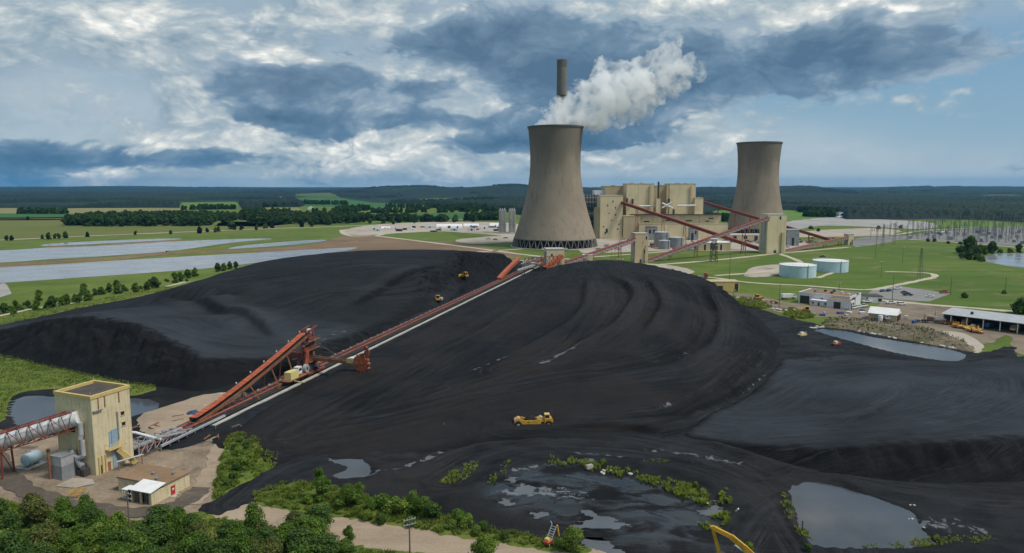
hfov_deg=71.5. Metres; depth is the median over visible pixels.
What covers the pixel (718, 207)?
conveyor gallery
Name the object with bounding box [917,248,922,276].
lattice mast
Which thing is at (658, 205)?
steel stack
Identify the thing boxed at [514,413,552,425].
scraper
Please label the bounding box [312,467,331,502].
tree
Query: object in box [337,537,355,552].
tree
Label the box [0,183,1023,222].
distant forest
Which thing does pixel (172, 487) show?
door
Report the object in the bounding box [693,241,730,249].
warehouse
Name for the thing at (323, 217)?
woodland
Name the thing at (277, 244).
lake
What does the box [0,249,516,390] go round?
coal heap
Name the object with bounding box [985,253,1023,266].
pond
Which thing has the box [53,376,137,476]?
transfer tower
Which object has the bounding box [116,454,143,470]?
pipe rack
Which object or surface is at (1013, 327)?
parked truck
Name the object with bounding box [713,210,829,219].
field
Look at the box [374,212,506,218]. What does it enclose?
field
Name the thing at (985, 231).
substation gantry
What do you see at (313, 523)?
tree
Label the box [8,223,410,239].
gravel road
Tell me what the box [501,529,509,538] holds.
bush
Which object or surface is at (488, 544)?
tree
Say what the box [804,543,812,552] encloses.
bush
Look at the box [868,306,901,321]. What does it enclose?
barn
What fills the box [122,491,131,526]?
utility pole
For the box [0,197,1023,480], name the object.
ground
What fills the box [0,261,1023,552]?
coal yard
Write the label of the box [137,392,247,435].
sand patch
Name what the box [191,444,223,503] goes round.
dirt road
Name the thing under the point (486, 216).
woodland
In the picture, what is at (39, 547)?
tree
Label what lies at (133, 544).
tree
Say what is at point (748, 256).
gravel road
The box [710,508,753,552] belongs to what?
excavator
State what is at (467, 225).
long shed
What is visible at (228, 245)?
lake dike
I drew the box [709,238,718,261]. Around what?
takeup tower
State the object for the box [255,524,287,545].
tree
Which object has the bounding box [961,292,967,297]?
bush
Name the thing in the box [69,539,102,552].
tree
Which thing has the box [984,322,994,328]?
parked truck
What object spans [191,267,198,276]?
tree
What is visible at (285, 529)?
tree
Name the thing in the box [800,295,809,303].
garage door
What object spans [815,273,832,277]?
gravel road
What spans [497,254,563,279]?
stacker
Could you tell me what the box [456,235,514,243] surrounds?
construction pad
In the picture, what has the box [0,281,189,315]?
gravel road
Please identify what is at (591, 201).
precipitator
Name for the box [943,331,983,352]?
roof runoff patch
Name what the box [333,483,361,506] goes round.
tree
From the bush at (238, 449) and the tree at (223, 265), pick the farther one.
the tree at (223, 265)
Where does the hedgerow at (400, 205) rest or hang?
on the ground at (22, 291)
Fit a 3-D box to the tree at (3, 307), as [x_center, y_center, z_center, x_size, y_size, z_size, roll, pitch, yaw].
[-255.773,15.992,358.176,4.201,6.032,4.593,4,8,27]
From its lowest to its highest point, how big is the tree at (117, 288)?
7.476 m
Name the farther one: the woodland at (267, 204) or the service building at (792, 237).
the woodland at (267, 204)
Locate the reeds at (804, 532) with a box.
[780,492,812,538]
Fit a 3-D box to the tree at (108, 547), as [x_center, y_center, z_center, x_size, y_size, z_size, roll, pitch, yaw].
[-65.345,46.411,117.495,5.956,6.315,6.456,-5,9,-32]
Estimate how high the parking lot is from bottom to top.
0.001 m
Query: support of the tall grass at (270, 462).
on the grass bank at (242, 480)
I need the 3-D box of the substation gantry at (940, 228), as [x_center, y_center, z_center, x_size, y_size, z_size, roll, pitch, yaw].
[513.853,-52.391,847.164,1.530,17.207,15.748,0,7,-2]
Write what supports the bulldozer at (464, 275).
on the coal heap at (231, 327)
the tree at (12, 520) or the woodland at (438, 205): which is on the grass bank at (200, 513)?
the tree at (12, 520)
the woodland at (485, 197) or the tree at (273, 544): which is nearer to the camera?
the tree at (273, 544)
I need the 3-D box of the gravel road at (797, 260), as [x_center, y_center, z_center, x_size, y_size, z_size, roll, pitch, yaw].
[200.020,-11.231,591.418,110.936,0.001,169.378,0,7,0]
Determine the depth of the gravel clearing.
533.35 m
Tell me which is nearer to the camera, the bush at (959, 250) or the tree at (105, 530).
the tree at (105, 530)
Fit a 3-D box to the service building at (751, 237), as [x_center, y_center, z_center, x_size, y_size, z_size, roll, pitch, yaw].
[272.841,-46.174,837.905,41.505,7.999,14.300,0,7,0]
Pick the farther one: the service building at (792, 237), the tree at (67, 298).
the service building at (792, 237)
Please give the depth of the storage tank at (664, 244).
718.75 m
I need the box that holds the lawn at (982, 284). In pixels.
[710,242,1023,314]
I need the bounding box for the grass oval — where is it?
[385,232,499,240]
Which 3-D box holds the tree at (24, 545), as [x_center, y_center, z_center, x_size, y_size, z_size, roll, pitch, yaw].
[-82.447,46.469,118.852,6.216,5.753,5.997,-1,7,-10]
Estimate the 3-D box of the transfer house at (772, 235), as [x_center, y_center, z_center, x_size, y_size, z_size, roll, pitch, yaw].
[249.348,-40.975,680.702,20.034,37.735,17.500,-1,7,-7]
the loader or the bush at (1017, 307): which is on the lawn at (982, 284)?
the bush at (1017, 307)
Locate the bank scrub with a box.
[821,315,967,346]
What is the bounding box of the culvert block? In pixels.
[585,464,593,469]
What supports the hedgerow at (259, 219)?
on the ground at (22, 291)
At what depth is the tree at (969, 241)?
664.38 m
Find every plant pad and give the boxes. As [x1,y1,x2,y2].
[579,238,807,252]
[643,263,694,273]
[787,217,937,228]
[799,228,901,236]
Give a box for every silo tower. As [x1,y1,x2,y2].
[499,208,505,232]
[508,208,515,232]
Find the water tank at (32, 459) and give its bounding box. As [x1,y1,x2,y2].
[15,450,47,470]
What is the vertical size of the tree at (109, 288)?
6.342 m
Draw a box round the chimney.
[555,59,567,123]
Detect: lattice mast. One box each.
[881,224,885,246]
[892,223,895,244]
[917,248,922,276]
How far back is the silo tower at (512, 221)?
973.58 m
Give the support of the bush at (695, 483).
on the coal yard at (652, 515)
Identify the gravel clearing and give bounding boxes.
[744,264,778,276]
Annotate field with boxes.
[0,208,180,212]
[0,214,73,218]
[0,217,60,219]
[0,219,318,241]
[182,202,239,206]
[220,220,294,226]
[296,196,423,207]
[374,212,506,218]
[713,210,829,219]
[934,221,1023,227]
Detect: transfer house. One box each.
[544,247,564,266]
[631,232,648,262]
[759,214,786,253]
[843,233,853,244]
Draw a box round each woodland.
[16,207,68,213]
[60,209,217,226]
[181,203,236,209]
[214,208,365,224]
[241,207,290,212]
[263,201,297,206]
[334,204,370,211]
[376,212,457,221]
[415,203,486,210]
[455,196,497,199]
[463,211,498,220]
[802,208,836,216]
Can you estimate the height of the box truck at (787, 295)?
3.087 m
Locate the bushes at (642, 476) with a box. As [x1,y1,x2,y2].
[548,453,708,500]
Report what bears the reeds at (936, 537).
on the coal yard at (652, 515)
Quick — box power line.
[412,517,807,552]
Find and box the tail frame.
[132,426,191,457]
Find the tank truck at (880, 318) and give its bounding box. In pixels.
[870,315,890,320]
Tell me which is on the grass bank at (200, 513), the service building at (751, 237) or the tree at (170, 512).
the tree at (170, 512)
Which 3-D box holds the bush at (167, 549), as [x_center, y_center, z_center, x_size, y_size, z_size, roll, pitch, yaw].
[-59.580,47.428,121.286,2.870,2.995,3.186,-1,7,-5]
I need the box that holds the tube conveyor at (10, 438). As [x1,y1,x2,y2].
[0,410,80,479]
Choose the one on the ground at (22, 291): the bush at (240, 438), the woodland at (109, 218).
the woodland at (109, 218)
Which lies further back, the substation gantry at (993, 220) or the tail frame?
the substation gantry at (993, 220)
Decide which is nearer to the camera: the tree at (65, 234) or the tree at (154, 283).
the tree at (154, 283)
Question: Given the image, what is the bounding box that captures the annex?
[861,293,882,302]
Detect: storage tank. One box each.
[654,231,669,245]
[658,240,669,248]
[669,236,683,247]
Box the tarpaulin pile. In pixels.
[186,410,198,414]
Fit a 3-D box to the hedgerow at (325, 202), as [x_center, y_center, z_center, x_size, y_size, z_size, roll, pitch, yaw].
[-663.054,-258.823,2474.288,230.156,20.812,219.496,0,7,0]
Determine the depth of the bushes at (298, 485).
139.24 m
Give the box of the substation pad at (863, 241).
[853,227,1023,246]
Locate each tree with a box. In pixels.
[0,303,8,313]
[0,498,10,529]
[0,509,23,534]
[0,527,32,551]
[0,531,27,552]
[8,538,34,552]
[12,300,18,308]
[15,492,54,526]
[22,540,58,552]
[25,300,30,307]
[28,520,63,551]
[31,300,40,309]
[34,289,42,300]
[44,295,56,306]
[45,232,51,239]
[48,496,74,524]
[49,528,75,552]
[55,505,86,529]
[58,296,65,305]
[62,231,67,237]
[62,294,71,304]
[65,522,86,551]
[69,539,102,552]
[75,294,81,302]
[77,492,96,520]
[77,525,91,541]
[78,504,106,522]
[80,283,87,292]
[81,522,104,552]
[82,290,93,300]
[85,508,107,529]
[94,524,116,552]
[97,287,103,294]
[97,541,133,552]
[104,510,133,530]
[104,529,131,550]
[106,283,112,292]
[112,282,123,293]
[117,533,151,552]
[120,523,146,531]
[123,527,152,552]
[131,282,139,291]
[141,504,170,526]
[142,522,178,549]
[143,281,150,289]
[143,544,168,552]
[150,276,161,288]
[163,506,188,542]
[163,508,186,535]
[171,275,178,282]
[173,529,209,552]
[178,513,205,533]
[184,269,190,277]
[185,520,208,534]
[190,535,213,552]
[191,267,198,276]
[197,226,201,232]
[199,538,214,552]
[210,537,235,552]
[210,540,241,552]
[214,263,221,271]
[214,519,240,539]
[221,263,226,270]
[224,519,247,541]
[226,261,232,268]
[227,218,234,228]
[231,527,247,540]
[233,261,238,268]
[233,534,262,552]
[242,501,268,530]
[242,525,263,549]
[246,538,264,552]
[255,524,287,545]
[257,525,281,552]
[261,536,283,552]
[275,521,300,552]
[283,510,304,522]
[284,526,313,552]
[289,544,313,552]
[292,514,310,529]
[302,517,322,535]
[303,504,335,524]
[308,533,341,552]
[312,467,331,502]
[315,517,331,534]
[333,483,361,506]
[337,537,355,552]
[342,524,355,541]
[353,481,364,503]
[379,214,385,223]
[394,214,400,222]
[404,490,420,515]
[413,496,431,519]
[467,533,499,552]
[556,525,583,552]
[962,235,977,251]
[963,249,973,259]
[987,241,998,253]
[1015,243,1022,252]
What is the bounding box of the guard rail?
[68,487,83,497]
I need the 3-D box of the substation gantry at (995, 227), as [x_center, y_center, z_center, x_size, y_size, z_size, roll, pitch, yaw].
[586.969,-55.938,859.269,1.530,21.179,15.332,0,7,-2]
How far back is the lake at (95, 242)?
805.22 m
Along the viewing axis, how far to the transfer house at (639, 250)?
591.07 m
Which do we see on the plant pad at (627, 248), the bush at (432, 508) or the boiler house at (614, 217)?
the boiler house at (614, 217)
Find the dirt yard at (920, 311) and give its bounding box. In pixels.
[728,293,1023,354]
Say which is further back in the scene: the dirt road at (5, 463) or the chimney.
the chimney
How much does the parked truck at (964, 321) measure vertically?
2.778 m
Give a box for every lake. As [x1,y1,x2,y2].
[0,239,264,262]
[0,247,355,282]
[41,238,179,245]
[228,240,325,248]
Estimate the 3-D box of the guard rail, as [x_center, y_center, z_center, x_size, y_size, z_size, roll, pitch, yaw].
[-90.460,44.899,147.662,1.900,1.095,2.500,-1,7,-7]
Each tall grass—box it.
[249,449,278,477]
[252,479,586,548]
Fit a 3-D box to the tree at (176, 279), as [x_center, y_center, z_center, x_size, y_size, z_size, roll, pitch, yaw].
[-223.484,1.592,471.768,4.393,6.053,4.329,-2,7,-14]
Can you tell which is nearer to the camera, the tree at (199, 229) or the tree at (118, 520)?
the tree at (118, 520)
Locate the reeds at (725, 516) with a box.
[697,487,732,529]
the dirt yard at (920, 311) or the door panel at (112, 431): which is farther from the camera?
the dirt yard at (920, 311)
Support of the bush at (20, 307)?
on the ground at (22, 291)
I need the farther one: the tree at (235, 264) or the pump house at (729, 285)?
the tree at (235, 264)
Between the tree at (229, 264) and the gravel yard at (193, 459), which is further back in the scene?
the tree at (229, 264)
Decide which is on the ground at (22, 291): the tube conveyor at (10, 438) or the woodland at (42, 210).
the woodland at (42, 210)
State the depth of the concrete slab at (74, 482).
153.88 m
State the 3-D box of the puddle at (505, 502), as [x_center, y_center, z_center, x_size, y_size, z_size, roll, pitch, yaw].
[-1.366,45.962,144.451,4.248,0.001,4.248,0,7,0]
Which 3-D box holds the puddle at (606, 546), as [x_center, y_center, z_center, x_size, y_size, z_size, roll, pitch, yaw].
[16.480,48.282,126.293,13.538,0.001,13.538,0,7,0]
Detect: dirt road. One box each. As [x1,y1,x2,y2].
[0,448,17,472]
[0,468,211,517]
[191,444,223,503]
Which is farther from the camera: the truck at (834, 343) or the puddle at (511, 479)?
the truck at (834, 343)
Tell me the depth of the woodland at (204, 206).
1909.91 m
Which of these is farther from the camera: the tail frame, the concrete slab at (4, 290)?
the concrete slab at (4, 290)
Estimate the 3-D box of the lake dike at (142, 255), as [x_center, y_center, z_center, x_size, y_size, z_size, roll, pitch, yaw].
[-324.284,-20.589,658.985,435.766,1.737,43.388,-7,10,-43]
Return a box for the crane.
[921,314,945,322]
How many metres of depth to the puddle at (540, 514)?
139.30 m
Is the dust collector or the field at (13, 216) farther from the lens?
the field at (13, 216)
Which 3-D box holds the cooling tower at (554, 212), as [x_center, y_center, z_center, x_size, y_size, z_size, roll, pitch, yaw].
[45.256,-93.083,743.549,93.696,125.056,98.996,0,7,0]
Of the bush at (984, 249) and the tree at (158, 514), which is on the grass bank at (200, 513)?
the tree at (158, 514)
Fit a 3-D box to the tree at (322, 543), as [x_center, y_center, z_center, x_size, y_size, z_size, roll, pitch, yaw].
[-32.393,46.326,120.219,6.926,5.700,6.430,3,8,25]
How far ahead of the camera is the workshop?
382.72 m
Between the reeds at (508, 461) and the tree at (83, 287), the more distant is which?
the tree at (83, 287)
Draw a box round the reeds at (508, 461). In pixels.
[487,459,510,483]
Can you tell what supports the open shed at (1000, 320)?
on the dirt yard at (920, 311)
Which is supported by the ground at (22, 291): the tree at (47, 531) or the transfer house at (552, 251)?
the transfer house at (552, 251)
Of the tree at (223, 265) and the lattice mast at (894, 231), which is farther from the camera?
the lattice mast at (894, 231)
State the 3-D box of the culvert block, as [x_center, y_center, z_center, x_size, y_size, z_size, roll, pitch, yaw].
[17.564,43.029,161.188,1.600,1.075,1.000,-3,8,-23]
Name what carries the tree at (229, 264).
on the ground at (22, 291)
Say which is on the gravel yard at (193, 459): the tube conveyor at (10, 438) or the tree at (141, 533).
the tube conveyor at (10, 438)
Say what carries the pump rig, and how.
on the grass bank at (466, 536)
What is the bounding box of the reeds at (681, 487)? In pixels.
[664,480,710,506]
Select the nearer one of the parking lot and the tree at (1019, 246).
the parking lot
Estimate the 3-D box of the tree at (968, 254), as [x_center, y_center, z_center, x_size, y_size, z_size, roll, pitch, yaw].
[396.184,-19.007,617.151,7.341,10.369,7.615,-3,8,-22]
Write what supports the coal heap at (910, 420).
on the coal yard at (652, 515)
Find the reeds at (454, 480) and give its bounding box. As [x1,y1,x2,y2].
[440,461,478,483]
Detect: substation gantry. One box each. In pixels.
[938,225,947,239]
[955,226,967,240]
[977,226,987,241]
[992,213,1000,230]
[992,221,1002,238]
[997,230,1006,242]
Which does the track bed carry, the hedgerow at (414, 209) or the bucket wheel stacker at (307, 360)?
the bucket wheel stacker at (307, 360)
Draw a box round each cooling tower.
[511,124,598,249]
[727,141,782,233]
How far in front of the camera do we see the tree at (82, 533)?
124.14 m
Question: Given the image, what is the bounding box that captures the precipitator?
[584,190,604,230]
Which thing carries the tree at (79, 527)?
on the grass bank at (200, 513)
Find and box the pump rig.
[542,521,559,546]
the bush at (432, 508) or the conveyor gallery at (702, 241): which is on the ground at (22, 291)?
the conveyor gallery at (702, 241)
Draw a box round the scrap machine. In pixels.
[972,326,978,332]
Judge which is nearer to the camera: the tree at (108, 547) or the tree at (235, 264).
the tree at (108, 547)
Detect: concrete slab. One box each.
[0,283,11,296]
[57,478,94,487]
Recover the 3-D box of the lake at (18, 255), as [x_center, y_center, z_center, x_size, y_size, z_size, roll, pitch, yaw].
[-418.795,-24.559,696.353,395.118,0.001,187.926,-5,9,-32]
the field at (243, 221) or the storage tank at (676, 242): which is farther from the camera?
the field at (243, 221)
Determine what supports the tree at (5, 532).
on the grass bank at (200, 513)
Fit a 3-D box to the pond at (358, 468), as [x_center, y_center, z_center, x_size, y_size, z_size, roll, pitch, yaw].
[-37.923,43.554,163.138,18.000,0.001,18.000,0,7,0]
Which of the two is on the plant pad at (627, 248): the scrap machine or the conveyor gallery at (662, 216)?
the conveyor gallery at (662, 216)
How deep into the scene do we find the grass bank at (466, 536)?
135.43 m
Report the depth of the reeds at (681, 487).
148.52 m
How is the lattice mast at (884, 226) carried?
on the lawn at (982, 284)
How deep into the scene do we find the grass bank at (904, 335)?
305.35 m
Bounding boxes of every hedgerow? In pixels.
[250,212,313,223]
[297,199,348,204]
[312,205,505,212]
[315,210,412,221]
[385,202,498,207]
[704,212,729,221]
[796,205,838,211]
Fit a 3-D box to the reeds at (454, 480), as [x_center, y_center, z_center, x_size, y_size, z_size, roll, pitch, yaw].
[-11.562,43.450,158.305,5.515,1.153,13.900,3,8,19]
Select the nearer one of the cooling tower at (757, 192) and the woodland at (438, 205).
the cooling tower at (757, 192)
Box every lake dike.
[0,240,359,265]
[45,239,181,246]
[166,239,270,251]
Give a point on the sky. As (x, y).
(177, 93)
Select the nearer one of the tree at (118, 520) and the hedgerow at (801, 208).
the tree at (118, 520)
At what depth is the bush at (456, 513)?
134.23 m
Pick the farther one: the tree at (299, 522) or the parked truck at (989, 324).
the parked truck at (989, 324)
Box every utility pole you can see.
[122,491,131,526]
[403,517,415,552]
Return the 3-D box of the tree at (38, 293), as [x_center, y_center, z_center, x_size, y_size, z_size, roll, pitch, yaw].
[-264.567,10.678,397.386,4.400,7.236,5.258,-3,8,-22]
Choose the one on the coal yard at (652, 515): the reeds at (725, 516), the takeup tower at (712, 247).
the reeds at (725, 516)
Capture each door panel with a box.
[109,431,111,447]
[111,428,119,467]
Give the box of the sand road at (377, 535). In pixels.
[213,502,605,552]
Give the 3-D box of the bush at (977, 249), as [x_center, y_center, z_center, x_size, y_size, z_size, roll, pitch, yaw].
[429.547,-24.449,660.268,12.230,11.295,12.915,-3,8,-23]
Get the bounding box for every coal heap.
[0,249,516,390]
[212,260,779,461]
[684,355,1023,482]
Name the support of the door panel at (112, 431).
in the transfer tower at (99, 440)
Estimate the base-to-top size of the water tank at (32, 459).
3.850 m
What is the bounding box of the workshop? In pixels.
[798,288,860,309]
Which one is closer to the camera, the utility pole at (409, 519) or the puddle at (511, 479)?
the utility pole at (409, 519)
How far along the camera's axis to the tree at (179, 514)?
126.86 m
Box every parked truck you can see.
[961,318,971,324]
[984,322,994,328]
[1010,324,1020,331]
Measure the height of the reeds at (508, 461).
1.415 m
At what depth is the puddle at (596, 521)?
135.59 m
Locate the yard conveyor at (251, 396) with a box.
[134,261,543,454]
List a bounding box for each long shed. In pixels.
[436,224,462,227]
[463,224,478,226]
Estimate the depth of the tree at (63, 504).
131.72 m
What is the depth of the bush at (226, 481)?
151.13 m
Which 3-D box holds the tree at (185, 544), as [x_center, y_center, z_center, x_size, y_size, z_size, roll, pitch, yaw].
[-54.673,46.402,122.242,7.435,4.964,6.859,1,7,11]
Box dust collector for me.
[46,448,78,480]
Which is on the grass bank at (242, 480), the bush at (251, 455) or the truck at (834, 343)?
the bush at (251, 455)
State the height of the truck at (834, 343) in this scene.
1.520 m
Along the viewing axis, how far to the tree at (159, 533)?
123.70 m
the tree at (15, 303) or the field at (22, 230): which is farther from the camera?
the field at (22, 230)
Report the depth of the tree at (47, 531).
120.92 m
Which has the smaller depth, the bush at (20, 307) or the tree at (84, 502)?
the tree at (84, 502)
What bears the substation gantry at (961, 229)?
on the substation pad at (863, 241)
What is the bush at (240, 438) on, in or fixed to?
on the grass bank at (242, 480)
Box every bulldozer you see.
[434,295,442,300]
[459,272,468,277]
[753,294,764,299]
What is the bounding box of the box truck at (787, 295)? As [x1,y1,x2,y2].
[781,293,796,298]
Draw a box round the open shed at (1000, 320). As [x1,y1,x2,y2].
[941,307,1023,333]
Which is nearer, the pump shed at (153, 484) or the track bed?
the pump shed at (153, 484)
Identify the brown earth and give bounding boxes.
[262,235,522,257]
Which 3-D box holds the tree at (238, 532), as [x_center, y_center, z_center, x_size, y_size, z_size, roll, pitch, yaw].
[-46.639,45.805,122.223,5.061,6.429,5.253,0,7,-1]
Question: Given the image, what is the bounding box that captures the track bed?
[135,269,530,446]
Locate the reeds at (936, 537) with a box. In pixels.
[862,533,991,548]
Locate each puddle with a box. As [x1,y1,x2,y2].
[498,498,515,505]
[505,477,517,482]
[513,483,537,494]
[530,511,548,518]
[571,510,631,540]
[581,530,624,552]
[697,500,722,515]
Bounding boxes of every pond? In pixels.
[8,396,158,425]
[328,458,370,478]
[788,482,932,548]
[815,329,965,360]
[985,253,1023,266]
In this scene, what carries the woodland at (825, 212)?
on the ground at (22, 291)
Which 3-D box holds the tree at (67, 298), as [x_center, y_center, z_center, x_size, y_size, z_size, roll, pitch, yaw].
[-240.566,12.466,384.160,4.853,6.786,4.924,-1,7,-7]
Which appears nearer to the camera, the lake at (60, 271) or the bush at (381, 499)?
the bush at (381, 499)
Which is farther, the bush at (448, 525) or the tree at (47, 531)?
the bush at (448, 525)
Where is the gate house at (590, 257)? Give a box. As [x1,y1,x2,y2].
[582,254,592,260]
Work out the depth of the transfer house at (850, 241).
773.30 m
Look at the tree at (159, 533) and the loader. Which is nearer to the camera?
the tree at (159, 533)
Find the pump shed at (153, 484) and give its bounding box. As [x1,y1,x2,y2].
[116,464,190,505]
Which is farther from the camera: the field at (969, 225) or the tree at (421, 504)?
the field at (969, 225)
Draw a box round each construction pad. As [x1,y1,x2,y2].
[344,222,517,235]
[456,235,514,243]
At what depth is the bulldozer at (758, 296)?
399.43 m
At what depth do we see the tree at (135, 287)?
425.75 m
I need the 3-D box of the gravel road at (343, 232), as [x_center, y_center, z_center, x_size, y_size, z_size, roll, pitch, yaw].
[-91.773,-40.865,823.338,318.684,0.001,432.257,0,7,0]
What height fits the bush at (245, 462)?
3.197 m
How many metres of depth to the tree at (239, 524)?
121.44 m
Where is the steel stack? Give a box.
[655,182,660,212]
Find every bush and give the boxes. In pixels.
[17,304,24,310]
[26,525,38,535]
[160,546,171,552]
[221,478,232,485]
[227,456,235,463]
[228,471,238,479]
[231,461,242,471]
[234,445,245,455]
[236,436,243,441]
[238,456,252,470]
[241,439,250,447]
[247,452,254,459]
[289,492,298,499]
[302,494,313,503]
[331,495,339,503]
[363,508,373,520]
[365,496,376,509]
[375,492,389,507]
[376,512,387,524]
[381,496,399,514]
[393,498,409,515]
[406,515,415,525]
[422,501,441,518]
[445,518,456,528]
[451,508,464,523]
[458,513,474,529]
[472,525,482,533]
[477,519,490,532]
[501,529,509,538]
[692,481,697,487]
[745,542,753,549]
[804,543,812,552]
[955,244,964,252]
[958,251,965,258]
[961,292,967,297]
[970,244,982,253]
[973,253,979,259]
[977,255,985,261]
[979,244,987,254]
[1010,297,1023,314]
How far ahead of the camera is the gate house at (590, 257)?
555.80 m
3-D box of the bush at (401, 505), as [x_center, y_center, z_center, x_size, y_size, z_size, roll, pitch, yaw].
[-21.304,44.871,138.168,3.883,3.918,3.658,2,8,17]
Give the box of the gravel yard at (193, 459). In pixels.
[0,430,217,519]
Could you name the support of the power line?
attached to the utility pole at (409, 519)
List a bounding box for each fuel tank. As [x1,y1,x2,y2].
[779,261,816,277]
[812,257,848,272]
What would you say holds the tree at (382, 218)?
on the ground at (22, 291)
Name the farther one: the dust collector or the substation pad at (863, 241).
the substation pad at (863, 241)
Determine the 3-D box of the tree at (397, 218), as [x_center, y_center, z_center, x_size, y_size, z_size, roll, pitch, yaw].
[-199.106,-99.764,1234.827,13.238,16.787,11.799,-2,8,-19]
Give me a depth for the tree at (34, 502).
132.48 m
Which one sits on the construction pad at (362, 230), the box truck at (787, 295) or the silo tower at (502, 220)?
the silo tower at (502, 220)
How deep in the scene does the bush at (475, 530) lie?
130.18 m
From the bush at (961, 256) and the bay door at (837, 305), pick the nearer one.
the bay door at (837, 305)
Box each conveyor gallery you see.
[564,238,635,263]
[621,201,758,249]
[648,216,769,261]
[703,201,830,240]
[785,236,848,251]
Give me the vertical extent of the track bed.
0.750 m
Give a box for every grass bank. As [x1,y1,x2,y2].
[0,286,171,324]
[0,356,155,421]
[0,497,422,552]
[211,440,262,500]
[253,482,591,552]
[820,319,974,351]
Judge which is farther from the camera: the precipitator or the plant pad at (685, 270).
the precipitator
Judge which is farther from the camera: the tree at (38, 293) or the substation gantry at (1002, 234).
the substation gantry at (1002, 234)
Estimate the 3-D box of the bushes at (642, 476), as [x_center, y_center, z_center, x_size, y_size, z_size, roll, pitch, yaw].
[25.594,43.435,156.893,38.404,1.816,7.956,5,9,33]
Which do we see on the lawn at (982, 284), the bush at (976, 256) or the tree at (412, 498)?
the bush at (976, 256)
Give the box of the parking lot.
[868,286,949,300]
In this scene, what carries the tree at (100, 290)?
on the ground at (22, 291)
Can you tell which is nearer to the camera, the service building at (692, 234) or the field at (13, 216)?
the service building at (692, 234)
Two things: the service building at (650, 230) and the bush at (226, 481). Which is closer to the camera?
the bush at (226, 481)
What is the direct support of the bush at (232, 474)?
on the grass bank at (242, 480)
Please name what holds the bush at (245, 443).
on the grass bank at (242, 480)
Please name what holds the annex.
on the dirt yard at (920, 311)
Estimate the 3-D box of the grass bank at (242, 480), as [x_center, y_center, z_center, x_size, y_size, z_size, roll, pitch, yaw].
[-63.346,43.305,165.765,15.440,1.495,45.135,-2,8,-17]
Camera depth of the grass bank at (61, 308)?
375.66 m
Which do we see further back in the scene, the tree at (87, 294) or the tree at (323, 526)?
the tree at (87, 294)
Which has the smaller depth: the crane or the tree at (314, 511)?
the tree at (314, 511)
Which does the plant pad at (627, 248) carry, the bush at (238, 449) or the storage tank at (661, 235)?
the storage tank at (661, 235)
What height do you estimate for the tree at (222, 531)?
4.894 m
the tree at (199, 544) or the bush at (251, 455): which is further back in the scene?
the bush at (251, 455)
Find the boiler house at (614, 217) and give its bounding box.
[594,183,728,238]
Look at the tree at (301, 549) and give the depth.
116.23 m
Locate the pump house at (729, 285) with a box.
[706,279,739,291]
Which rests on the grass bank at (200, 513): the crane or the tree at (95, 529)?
the tree at (95, 529)
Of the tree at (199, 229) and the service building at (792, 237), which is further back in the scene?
the tree at (199, 229)
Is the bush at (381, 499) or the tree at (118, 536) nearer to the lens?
the tree at (118, 536)
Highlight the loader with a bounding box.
[799,306,809,311]
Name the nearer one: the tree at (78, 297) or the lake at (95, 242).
the tree at (78, 297)
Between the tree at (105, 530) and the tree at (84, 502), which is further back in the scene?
the tree at (84, 502)
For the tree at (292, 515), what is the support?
on the grass bank at (200, 513)
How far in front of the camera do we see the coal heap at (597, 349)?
224.36 m
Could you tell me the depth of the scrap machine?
310.48 m
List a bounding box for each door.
[171,485,174,495]
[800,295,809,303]
[833,302,840,308]
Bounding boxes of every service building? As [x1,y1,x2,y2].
[645,226,656,239]
[688,228,697,239]
[724,234,758,240]
[786,229,799,245]
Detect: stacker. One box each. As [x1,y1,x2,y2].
[189,325,369,422]
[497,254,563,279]
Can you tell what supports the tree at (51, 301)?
on the grass bank at (61, 308)
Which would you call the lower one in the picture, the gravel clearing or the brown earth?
the gravel clearing
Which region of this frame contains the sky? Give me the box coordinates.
[0,0,1023,186]
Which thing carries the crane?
on the dirt yard at (920, 311)
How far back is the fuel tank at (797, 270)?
496.49 m
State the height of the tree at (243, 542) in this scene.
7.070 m
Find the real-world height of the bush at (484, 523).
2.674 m
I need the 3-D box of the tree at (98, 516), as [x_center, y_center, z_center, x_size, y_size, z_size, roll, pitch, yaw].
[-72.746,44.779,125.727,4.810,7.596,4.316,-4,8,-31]
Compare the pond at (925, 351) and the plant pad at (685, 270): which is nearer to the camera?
the pond at (925, 351)
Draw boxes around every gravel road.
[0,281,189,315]
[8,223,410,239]
[340,230,581,260]
[594,249,755,256]
[654,247,849,264]
[708,271,938,289]
[715,253,802,275]
[807,227,978,236]
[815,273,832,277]
[883,300,1012,311]
[909,239,1015,247]
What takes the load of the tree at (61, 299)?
on the grass bank at (61, 308)
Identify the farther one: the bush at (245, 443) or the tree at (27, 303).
the tree at (27, 303)
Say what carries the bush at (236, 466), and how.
on the grass bank at (242, 480)
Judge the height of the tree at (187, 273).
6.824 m

